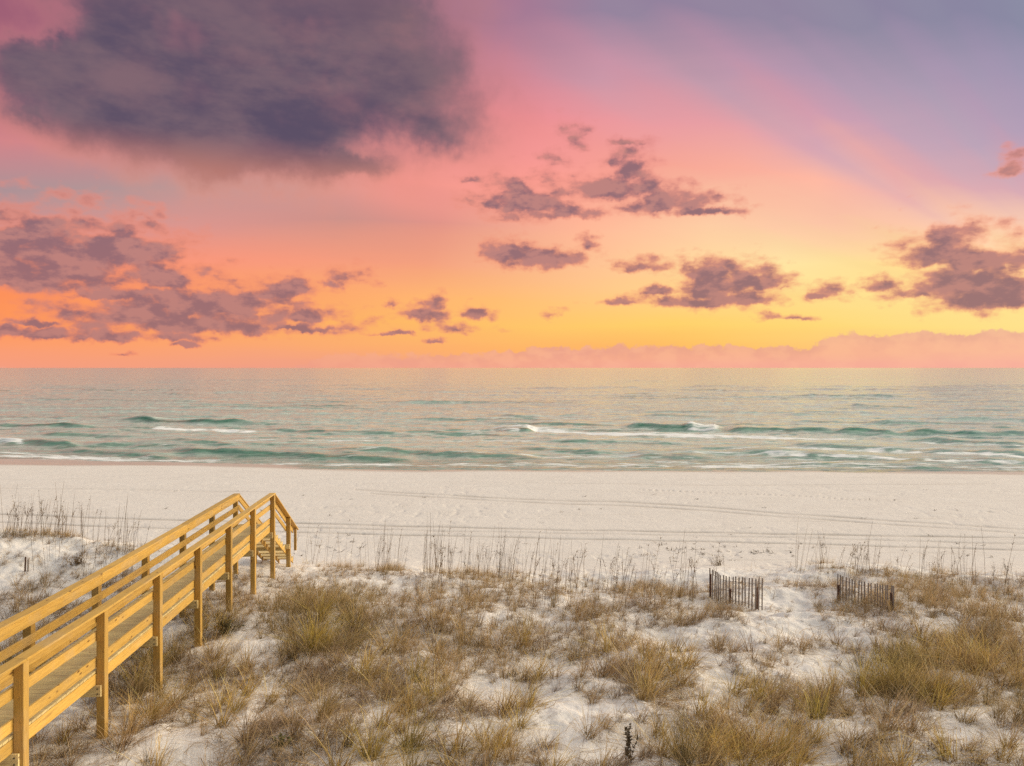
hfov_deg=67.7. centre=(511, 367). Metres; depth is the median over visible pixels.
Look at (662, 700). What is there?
grass tussock
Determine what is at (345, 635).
grass tussock
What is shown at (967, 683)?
grass tussock
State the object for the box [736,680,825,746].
grass tussock
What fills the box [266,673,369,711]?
grass tussock
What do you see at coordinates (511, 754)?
grass tussock
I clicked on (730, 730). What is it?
grass tussock
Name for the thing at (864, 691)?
grass tussock
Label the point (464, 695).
grass tussock
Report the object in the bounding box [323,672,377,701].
grass tussock
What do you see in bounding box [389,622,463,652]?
grass tussock
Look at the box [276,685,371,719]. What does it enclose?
grass tussock
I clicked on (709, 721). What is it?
grass tussock
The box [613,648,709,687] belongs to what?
grass tussock
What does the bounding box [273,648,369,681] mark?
grass tussock
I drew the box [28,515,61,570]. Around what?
sea oats
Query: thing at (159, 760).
grass tussock
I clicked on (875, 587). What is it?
sand fence
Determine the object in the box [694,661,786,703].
grass tussock
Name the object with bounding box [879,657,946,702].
grass tussock
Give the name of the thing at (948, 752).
grass tussock
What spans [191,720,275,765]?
grass tussock
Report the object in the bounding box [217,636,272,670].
grass tussock
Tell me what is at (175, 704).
grass tussock
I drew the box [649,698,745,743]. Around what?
grass tussock
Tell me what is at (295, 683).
grass tussock
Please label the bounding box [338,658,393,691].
grass tussock
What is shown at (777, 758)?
grass tussock
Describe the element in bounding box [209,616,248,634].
shrub
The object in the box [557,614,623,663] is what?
grass tussock
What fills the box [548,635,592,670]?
grass tussock
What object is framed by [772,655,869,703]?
grass tussock
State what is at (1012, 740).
grass tussock
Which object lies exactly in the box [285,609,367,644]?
grass tussock
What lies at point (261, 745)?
grass tussock
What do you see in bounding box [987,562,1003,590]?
sea oats
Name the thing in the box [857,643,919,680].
grass tussock
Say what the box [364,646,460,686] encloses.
grass tussock
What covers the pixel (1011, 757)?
grass tussock
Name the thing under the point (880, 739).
grass tussock
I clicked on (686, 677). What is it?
grass tussock
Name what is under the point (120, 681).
grass tussock
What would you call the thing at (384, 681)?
grass tussock
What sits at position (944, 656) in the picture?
grass tussock
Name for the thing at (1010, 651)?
grass tussock
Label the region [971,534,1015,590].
sea oats
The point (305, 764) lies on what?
grass tussock
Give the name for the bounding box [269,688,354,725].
grass tussock
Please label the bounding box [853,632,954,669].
grass tussock
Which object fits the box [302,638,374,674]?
grass tussock
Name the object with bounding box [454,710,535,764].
grass tussock
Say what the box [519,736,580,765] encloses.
grass tussock
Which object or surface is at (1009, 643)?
grass tussock
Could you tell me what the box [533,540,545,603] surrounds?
sea oats
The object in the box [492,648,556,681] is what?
grass tussock
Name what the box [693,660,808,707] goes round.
grass tussock
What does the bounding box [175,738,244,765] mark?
grass tussock
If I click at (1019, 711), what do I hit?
grass tussock
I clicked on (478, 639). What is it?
grass tussock
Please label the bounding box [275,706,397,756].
grass tussock
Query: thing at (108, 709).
grass tussock
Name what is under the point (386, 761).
grass tussock
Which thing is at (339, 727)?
grass tussock
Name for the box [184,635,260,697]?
grass tussock
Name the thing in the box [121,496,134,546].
sea oats
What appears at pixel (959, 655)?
grass tussock
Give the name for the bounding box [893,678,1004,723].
grass tussock
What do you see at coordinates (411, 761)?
grass tussock
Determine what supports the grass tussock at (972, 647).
on the ground at (606, 515)
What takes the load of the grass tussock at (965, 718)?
on the ground at (606, 515)
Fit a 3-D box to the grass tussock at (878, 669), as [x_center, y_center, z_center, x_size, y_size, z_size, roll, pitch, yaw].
[7.367,6.270,15.750,2.797,0.972,2.722,0,0,10]
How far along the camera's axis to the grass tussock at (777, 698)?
14.70 m
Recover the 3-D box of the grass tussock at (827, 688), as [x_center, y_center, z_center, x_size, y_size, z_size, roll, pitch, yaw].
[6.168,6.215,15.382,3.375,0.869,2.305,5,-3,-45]
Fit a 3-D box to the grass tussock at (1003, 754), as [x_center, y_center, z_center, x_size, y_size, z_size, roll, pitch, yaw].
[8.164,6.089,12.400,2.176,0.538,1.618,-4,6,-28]
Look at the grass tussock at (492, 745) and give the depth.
12.63 m
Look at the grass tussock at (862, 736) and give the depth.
12.86 m
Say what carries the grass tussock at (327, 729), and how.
on the ground at (606, 515)
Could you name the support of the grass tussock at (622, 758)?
on the ground at (606, 515)
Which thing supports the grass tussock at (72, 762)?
on the ground at (606, 515)
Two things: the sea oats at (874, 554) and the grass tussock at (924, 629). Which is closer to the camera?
the grass tussock at (924, 629)
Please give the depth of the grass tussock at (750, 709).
14.18 m
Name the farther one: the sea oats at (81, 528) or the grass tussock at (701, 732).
the sea oats at (81, 528)
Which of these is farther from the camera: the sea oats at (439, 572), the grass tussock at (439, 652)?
the sea oats at (439, 572)
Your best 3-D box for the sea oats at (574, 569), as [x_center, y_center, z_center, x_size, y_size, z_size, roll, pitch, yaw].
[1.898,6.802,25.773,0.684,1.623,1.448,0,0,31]
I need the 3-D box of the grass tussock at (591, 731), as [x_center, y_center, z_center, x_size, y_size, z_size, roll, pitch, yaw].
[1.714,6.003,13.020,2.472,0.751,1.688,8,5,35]
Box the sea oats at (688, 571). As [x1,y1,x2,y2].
[680,533,695,592]
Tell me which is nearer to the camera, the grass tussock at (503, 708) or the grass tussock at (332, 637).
the grass tussock at (503, 708)
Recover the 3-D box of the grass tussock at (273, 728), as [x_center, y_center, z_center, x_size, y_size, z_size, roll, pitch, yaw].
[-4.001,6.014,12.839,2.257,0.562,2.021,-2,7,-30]
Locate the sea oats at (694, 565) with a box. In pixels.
[690,542,719,599]
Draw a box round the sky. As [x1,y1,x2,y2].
[0,0,1023,367]
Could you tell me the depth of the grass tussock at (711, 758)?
12.05 m
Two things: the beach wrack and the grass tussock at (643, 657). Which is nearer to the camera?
the grass tussock at (643, 657)
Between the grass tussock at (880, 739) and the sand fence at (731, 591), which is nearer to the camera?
the grass tussock at (880, 739)
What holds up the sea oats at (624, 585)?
on the ground at (606, 515)
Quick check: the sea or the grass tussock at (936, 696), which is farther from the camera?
the sea
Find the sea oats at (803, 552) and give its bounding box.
[800,525,819,572]
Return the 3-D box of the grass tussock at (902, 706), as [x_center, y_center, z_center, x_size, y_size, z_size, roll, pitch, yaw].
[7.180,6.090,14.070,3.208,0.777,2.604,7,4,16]
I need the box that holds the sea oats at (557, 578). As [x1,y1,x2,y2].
[556,538,582,602]
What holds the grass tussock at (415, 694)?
on the ground at (606, 515)
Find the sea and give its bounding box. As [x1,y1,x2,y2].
[0,368,1023,471]
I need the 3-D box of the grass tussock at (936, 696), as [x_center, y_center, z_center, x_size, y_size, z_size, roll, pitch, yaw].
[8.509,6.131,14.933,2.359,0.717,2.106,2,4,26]
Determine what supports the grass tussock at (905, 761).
on the ground at (606, 515)
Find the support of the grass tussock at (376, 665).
on the ground at (606, 515)
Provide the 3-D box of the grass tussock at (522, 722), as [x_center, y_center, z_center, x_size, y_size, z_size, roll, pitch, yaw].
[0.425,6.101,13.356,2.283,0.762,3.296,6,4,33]
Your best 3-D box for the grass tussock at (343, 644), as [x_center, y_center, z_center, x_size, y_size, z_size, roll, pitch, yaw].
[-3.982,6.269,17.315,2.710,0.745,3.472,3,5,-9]
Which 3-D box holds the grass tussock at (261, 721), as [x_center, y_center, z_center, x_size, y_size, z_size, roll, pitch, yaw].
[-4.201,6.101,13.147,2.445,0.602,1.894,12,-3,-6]
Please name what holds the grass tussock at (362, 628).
on the ground at (606, 515)
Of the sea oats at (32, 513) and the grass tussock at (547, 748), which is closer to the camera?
the grass tussock at (547, 748)
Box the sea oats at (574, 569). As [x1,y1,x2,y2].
[562,546,585,588]
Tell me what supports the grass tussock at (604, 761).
on the ground at (606, 515)
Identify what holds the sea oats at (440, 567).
on the ground at (606, 515)
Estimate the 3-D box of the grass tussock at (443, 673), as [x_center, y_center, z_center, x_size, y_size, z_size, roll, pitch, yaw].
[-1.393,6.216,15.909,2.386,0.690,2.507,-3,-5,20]
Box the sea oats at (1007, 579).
[998,555,1014,594]
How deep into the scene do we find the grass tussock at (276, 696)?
14.57 m
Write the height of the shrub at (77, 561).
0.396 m
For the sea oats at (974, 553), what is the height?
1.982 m
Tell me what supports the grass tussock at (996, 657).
on the ground at (606, 515)
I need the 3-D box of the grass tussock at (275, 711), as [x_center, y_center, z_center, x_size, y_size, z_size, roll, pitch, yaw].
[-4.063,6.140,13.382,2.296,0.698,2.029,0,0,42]
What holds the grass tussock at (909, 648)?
on the ground at (606, 515)
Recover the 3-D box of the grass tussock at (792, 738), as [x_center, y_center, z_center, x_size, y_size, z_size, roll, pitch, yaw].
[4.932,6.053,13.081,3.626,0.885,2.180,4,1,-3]
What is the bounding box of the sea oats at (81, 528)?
[78,502,101,546]
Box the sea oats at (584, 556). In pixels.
[562,543,587,594]
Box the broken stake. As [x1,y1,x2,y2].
[24,557,28,571]
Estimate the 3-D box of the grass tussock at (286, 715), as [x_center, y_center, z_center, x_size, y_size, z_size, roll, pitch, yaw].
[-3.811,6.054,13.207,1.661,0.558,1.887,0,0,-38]
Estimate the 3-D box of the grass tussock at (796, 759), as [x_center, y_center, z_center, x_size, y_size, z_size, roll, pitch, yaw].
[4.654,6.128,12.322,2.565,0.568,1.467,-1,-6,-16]
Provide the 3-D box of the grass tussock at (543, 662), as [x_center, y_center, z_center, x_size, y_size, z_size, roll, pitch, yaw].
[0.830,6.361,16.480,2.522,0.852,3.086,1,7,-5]
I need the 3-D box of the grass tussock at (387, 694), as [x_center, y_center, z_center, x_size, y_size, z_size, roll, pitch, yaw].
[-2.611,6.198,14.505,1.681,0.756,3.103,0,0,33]
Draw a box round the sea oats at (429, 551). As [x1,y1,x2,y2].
[429,524,442,574]
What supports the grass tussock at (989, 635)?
on the ground at (606, 515)
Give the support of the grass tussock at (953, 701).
on the ground at (606, 515)
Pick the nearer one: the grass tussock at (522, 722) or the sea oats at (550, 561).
the grass tussock at (522, 722)
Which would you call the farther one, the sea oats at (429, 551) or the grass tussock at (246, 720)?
the sea oats at (429, 551)
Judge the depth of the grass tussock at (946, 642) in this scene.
17.49 m
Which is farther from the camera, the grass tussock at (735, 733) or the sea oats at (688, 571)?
the sea oats at (688, 571)
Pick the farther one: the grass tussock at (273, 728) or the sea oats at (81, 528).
the sea oats at (81, 528)
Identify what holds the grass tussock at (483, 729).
on the ground at (606, 515)
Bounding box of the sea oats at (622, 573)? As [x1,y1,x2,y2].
[595,553,622,593]
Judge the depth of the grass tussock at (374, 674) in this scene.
16.16 m
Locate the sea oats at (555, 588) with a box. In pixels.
[543,567,570,610]
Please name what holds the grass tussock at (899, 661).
on the ground at (606, 515)
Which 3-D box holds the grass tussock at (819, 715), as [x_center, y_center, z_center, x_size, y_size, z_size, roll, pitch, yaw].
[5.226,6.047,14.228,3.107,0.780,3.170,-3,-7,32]
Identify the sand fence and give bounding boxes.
[709,568,762,610]
[837,573,893,609]
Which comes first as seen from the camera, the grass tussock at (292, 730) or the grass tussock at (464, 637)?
the grass tussock at (292, 730)
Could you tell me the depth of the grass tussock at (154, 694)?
14.38 m
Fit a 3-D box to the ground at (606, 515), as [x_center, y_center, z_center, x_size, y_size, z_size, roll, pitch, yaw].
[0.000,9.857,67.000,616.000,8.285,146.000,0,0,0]
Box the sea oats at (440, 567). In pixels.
[433,556,449,590]
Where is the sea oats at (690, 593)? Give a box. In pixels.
[653,561,696,625]
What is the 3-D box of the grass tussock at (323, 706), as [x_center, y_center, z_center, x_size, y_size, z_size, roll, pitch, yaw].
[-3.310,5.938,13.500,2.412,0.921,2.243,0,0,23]
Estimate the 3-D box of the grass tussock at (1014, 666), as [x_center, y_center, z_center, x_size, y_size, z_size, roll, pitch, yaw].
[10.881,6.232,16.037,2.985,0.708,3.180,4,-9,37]
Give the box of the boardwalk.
[0,493,298,765]
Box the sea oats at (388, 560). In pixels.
[383,527,396,576]
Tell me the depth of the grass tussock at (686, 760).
12.01 m
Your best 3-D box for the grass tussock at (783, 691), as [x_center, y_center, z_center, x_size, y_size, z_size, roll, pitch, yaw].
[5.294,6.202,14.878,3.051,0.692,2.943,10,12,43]
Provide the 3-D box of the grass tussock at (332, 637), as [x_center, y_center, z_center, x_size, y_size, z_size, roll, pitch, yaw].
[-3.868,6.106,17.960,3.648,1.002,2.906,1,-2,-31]
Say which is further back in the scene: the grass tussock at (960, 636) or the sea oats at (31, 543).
the sea oats at (31, 543)
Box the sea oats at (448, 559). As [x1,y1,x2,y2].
[448,531,472,572]
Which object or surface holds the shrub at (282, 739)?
on the ground at (606, 515)
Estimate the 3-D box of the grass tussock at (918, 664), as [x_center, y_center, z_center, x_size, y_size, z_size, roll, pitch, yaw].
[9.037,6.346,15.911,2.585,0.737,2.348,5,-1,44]
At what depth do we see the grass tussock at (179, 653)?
17.32 m
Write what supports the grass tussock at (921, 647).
on the ground at (606, 515)
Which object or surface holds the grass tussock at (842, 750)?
on the ground at (606, 515)
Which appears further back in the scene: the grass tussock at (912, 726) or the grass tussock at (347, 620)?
the grass tussock at (347, 620)
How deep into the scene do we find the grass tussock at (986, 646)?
17.14 m
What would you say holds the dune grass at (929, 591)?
on the ground at (606, 515)
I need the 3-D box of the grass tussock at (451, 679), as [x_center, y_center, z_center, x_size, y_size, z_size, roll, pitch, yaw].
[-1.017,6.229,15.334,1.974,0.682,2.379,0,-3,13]
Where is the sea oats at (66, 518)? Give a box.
[58,485,74,536]
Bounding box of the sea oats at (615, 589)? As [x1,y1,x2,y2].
[600,566,633,611]
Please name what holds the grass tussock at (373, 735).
on the ground at (606, 515)
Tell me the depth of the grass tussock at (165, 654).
16.81 m
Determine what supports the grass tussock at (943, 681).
on the ground at (606, 515)
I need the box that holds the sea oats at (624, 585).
[621,545,648,609]
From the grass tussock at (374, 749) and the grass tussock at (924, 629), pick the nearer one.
the grass tussock at (374, 749)
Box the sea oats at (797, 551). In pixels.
[795,516,811,571]
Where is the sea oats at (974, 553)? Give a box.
[972,529,984,588]
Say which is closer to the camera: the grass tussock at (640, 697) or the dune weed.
the dune weed
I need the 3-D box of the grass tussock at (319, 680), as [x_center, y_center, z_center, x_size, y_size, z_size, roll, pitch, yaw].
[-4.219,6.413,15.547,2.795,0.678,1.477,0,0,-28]
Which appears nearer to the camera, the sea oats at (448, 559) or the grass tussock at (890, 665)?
the grass tussock at (890, 665)
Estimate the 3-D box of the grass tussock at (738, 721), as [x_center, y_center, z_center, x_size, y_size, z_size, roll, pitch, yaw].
[3.751,6.069,13.077,2.793,0.848,3.414,0,0,26]
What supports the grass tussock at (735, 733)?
on the ground at (606, 515)
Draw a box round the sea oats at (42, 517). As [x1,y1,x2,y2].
[36,498,51,536]
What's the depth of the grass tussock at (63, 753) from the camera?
12.47 m
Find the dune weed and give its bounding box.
[623,723,638,761]
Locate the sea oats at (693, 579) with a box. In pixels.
[680,549,699,599]
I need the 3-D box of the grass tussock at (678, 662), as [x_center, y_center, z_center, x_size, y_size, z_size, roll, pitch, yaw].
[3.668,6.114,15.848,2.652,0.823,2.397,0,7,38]
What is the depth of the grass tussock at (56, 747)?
12.40 m
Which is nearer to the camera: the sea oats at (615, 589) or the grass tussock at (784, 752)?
the grass tussock at (784, 752)
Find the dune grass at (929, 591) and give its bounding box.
[0,523,1023,765]
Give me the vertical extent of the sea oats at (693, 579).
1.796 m
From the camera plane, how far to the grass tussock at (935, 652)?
16.78 m
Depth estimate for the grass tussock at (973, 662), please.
16.04 m
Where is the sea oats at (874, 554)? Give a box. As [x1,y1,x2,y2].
[866,527,880,575]
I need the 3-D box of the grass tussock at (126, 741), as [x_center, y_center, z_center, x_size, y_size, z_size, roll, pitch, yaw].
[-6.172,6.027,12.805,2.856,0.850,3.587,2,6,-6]
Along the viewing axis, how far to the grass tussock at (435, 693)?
14.70 m
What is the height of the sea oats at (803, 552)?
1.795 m
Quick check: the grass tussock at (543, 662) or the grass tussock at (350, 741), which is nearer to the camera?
the grass tussock at (350, 741)
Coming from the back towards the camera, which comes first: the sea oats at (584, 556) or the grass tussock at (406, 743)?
the sea oats at (584, 556)
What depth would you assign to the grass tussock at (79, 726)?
13.31 m
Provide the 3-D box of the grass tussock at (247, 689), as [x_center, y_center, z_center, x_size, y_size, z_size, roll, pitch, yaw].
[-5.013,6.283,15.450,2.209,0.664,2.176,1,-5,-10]
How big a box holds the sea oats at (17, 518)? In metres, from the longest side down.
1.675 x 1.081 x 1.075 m
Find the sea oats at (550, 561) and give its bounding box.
[542,530,553,584]
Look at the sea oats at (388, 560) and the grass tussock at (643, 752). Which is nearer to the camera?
the grass tussock at (643, 752)
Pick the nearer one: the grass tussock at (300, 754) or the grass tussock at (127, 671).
the grass tussock at (300, 754)
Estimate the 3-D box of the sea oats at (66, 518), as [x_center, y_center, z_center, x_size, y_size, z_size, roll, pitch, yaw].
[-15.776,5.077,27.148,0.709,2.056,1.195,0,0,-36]
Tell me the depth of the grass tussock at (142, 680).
15.18 m
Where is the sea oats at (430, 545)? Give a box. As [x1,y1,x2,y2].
[424,513,452,573]
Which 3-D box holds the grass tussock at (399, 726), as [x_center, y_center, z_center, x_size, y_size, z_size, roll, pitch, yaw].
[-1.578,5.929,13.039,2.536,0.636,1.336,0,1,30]
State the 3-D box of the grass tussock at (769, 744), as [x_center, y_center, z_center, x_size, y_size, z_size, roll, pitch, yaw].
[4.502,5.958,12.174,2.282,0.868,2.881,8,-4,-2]
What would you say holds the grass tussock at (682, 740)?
on the ground at (606, 515)
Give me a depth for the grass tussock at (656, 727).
13.25 m
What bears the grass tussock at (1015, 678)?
on the ground at (606, 515)
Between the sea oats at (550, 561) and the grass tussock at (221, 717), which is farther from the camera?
the sea oats at (550, 561)
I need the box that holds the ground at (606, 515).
[0,459,1023,765]
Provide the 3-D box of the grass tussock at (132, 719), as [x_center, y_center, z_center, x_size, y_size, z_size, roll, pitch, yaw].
[-6.649,5.980,13.302,2.785,0.771,2.893,2,5,32]
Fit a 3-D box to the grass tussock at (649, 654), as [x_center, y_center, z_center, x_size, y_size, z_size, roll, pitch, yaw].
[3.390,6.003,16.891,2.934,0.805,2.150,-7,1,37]
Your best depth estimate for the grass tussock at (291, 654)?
16.91 m
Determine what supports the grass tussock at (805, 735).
on the ground at (606, 515)
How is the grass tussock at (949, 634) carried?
on the ground at (606, 515)
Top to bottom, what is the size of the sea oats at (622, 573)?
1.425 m
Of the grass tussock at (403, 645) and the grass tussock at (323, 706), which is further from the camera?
the grass tussock at (403, 645)
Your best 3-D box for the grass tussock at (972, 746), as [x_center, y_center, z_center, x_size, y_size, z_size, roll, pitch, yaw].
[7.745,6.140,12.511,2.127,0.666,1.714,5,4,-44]
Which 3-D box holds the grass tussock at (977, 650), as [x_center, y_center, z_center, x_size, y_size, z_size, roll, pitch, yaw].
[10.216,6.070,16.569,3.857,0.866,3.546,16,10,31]
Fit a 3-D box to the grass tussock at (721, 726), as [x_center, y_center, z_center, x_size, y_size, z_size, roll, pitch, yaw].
[4.149,6.064,13.376,2.934,0.808,2.449,-1,12,-7]
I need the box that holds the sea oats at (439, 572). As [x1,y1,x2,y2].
[435,555,442,593]
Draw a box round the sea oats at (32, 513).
[11,501,42,541]
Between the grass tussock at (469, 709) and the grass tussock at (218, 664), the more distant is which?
the grass tussock at (218, 664)
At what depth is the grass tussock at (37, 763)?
11.93 m
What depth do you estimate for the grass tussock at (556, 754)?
11.94 m
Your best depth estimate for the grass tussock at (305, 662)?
16.52 m
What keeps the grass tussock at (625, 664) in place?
on the ground at (606, 515)
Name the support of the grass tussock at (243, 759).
on the ground at (606, 515)
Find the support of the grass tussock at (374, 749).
on the ground at (606, 515)
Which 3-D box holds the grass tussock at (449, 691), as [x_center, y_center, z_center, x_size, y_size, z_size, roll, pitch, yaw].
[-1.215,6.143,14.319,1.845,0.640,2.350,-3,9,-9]
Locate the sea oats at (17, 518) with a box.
[12,495,42,535]
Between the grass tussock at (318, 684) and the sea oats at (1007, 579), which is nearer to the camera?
the grass tussock at (318, 684)
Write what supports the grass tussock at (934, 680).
on the ground at (606, 515)
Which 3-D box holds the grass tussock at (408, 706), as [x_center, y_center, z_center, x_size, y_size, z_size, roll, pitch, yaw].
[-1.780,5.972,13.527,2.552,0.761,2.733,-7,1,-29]
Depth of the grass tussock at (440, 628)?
19.20 m
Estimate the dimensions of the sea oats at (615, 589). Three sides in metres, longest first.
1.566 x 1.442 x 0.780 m
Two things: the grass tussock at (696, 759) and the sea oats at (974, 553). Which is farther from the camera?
the sea oats at (974, 553)
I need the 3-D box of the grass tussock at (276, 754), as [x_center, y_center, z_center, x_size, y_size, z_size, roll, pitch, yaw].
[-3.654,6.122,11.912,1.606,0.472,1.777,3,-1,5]
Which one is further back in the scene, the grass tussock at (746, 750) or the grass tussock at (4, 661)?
the grass tussock at (4, 661)
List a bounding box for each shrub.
[52,553,94,565]
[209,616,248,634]
[269,732,294,745]
[707,554,723,565]
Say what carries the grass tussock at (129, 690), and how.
on the ground at (606, 515)
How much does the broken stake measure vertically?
0.662 m
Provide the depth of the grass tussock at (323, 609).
19.72 m
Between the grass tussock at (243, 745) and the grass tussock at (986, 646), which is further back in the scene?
the grass tussock at (986, 646)
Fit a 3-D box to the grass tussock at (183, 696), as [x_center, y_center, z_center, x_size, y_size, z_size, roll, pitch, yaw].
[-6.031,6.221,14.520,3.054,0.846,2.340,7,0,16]
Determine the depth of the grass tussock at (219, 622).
18.79 m
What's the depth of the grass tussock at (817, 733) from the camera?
13.13 m
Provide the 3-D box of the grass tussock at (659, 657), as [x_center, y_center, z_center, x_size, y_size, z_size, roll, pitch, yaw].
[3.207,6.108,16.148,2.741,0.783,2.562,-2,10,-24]
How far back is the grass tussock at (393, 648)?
17.71 m
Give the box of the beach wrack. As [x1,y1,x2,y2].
[120,489,992,561]
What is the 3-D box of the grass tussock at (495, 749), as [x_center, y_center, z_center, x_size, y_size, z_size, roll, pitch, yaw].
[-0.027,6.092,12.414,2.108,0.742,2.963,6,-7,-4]
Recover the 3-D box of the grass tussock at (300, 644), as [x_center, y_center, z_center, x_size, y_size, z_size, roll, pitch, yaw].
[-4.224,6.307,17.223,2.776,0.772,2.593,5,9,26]
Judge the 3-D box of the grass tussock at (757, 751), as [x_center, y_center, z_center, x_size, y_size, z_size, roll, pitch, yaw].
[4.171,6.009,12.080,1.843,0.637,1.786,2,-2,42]
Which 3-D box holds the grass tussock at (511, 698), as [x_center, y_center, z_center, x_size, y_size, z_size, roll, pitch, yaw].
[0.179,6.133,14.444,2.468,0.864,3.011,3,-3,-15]
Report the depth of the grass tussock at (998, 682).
15.42 m
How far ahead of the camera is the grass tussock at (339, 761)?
11.85 m
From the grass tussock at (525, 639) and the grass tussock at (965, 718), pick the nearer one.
the grass tussock at (965, 718)
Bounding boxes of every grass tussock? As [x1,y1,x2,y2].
[0,635,61,665]
[29,715,111,761]
[29,739,63,765]
[31,707,90,745]
[32,731,97,765]
[41,730,98,765]
[47,687,179,761]
[53,686,153,732]
[56,697,210,765]
[57,694,137,731]
[61,666,147,722]
[85,682,243,765]
[93,679,209,720]
[108,651,200,694]
[108,657,163,693]
[108,672,163,704]
[109,649,195,691]
[109,656,152,683]
[114,685,237,726]
[117,724,193,765]
[121,673,202,718]
[125,630,181,665]
[131,634,198,677]
[139,665,223,710]
[164,624,208,664]
[173,627,242,668]
[175,609,238,646]
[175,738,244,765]
[177,684,275,754]
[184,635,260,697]
[184,671,260,708]
[190,703,288,761]
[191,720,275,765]
[195,653,252,685]
[197,733,278,765]
[198,719,261,763]
[199,704,315,744]
[203,603,262,640]
[210,700,290,752]
[212,676,278,713]
[215,659,279,698]
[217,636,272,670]
[219,726,283,765]
[220,706,324,760]
[227,674,378,724]
[236,691,336,763]
[239,671,304,707]
[246,711,334,765]
[248,740,304,765]
[251,695,300,726]
[252,654,362,711]
[256,665,336,695]
[257,623,322,672]
[259,694,340,740]
[260,692,379,742]
[262,623,336,659]
[263,646,359,685]
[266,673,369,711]
[268,699,313,728]
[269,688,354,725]
[270,736,342,765]
[271,611,373,664]
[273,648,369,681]
[273,671,358,714]
[274,610,400,654]
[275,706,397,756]
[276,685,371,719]
[278,707,395,757]
[278,716,425,765]
[283,651,368,688]
[283,656,341,686]
[283,656,358,689]
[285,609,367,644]
[285,666,346,689]
[286,611,405,646]
[286,647,385,691]
[288,585,361,632]
[290,706,384,762]
[292,618,383,647]
[297,623,384,663]
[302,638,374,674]
[303,685,409,713]
[305,691,378,726]
[308,588,395,639]
[312,658,413,695]
[314,640,391,683]
[315,696,497,765]
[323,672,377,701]
[324,707,464,765]
[332,685,435,729]
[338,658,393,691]
[342,664,412,703]
[344,710,408,764]
[346,735,450,765]
[348,645,397,680]
[348,654,398,682]
[355,667,452,706]
[363,696,452,751]
[364,623,418,654]
[364,644,481,688]
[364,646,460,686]
[376,667,454,740]
[376,673,446,706]
[377,623,442,654]
[378,680,508,723]
[384,732,446,765]
[385,673,441,704]
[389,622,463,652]
[395,663,479,704]
[398,602,500,633]
[399,650,505,685]
[402,685,465,725]
[407,673,499,727]
[410,632,481,678]
[410,722,474,759]
[412,630,490,677]
[415,725,479,765]
[419,735,493,765]
[424,609,486,652]
[424,653,481,691]
[426,706,551,764]
[429,673,486,704]
[432,677,540,734]
[434,700,531,763]
[441,725,528,765]
[448,623,504,649]
[449,723,528,765]
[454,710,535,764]
[458,706,531,749]
[461,668,548,721]
[461,690,556,745]
[478,720,574,765]
[480,615,575,663]
[489,673,582,712]
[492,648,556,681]
[508,649,576,681]
[511,659,568,690]
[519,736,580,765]
[521,727,602,765]
[530,723,569,758]
[546,641,638,686]
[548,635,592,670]
[553,697,642,744]
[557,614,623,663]
[558,731,636,765]
[580,638,656,673]
[582,743,654,765]
[593,696,758,765]
[596,712,704,764]
[599,654,701,699]
[603,648,720,690]
[606,638,678,669]
[610,628,712,673]
[612,683,692,720]
[612,733,675,763]
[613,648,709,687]
[615,699,687,751]
[623,651,708,690]
[624,670,690,718]
[625,635,723,677]
[632,634,689,675]
[634,717,746,765]
[637,632,733,685]
[640,721,735,765]
[645,744,736,765]
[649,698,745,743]
[661,684,755,737]
[661,692,809,748]
[662,674,737,720]
[665,720,752,765]
[667,716,721,746]
[671,720,742,765]
[684,715,774,756]
[685,715,759,753]
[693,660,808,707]
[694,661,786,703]
[696,725,787,765]
[697,624,742,652]
[698,707,779,756]
[699,686,808,758]
[700,700,814,764]
[705,696,838,764]
[707,719,838,765]
[708,656,809,704]
[709,717,831,764]
[713,723,803,765]
[714,680,835,720]
[724,722,793,765]
[725,705,819,765]
[726,671,804,716]
[733,694,828,750]
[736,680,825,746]
[737,702,841,762]
[757,671,862,735]
[766,673,863,739]
[766,710,835,757]
[768,669,840,704]
[769,725,830,763]
[770,734,851,765]
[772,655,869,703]
[777,693,853,748]
[780,659,858,706]
[780,711,913,764]
[798,652,953,702]
[799,717,883,765]
[803,640,944,699]
[805,719,927,765]
[808,717,886,765]
[813,688,939,738]
[814,729,956,765]
[816,711,922,756]
[819,651,905,702]
[819,673,932,717]
[820,635,907,684]
[822,690,872,734]
[833,650,956,706]
[833,682,978,739]
[835,695,966,744]
[836,615,950,663]
[837,645,962,693]
[843,733,950,765]
[844,654,1005,720]
[849,651,946,696]
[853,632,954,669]
[856,643,936,682]
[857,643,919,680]
[869,628,958,666]
[870,710,994,764]
[873,628,913,666]
[878,622,1022,675]
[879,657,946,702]
[885,626,1016,685]
[887,607,961,643]
[893,633,988,691]
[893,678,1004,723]
[897,648,969,699]
[898,643,953,672]
[903,634,969,665]
[904,664,980,702]
[909,626,980,659]
[910,652,976,702]
[920,618,992,653]
[921,675,1007,703]
[922,639,1019,676]
[924,661,980,700]
[925,615,1004,653]
[934,694,1017,746]
[935,719,1001,765]
[940,630,1022,671]
[942,658,1016,702]
[945,623,1010,664]
[946,636,1003,659]
[948,698,1023,755]
[949,737,1023,765]
[952,732,1014,765]
[957,648,1023,691]
[960,680,1023,737]
[962,727,1023,763]
[963,614,1020,650]
[964,624,1021,652]
[964,632,1023,664]
[967,620,1023,662]
[979,654,1023,688]
[981,650,1023,676]
[984,637,1023,668]
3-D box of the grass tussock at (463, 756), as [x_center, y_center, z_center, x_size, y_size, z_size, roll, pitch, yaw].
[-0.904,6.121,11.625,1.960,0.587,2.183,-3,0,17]
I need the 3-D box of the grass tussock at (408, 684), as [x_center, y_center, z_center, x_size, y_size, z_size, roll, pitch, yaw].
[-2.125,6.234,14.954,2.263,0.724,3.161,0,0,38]

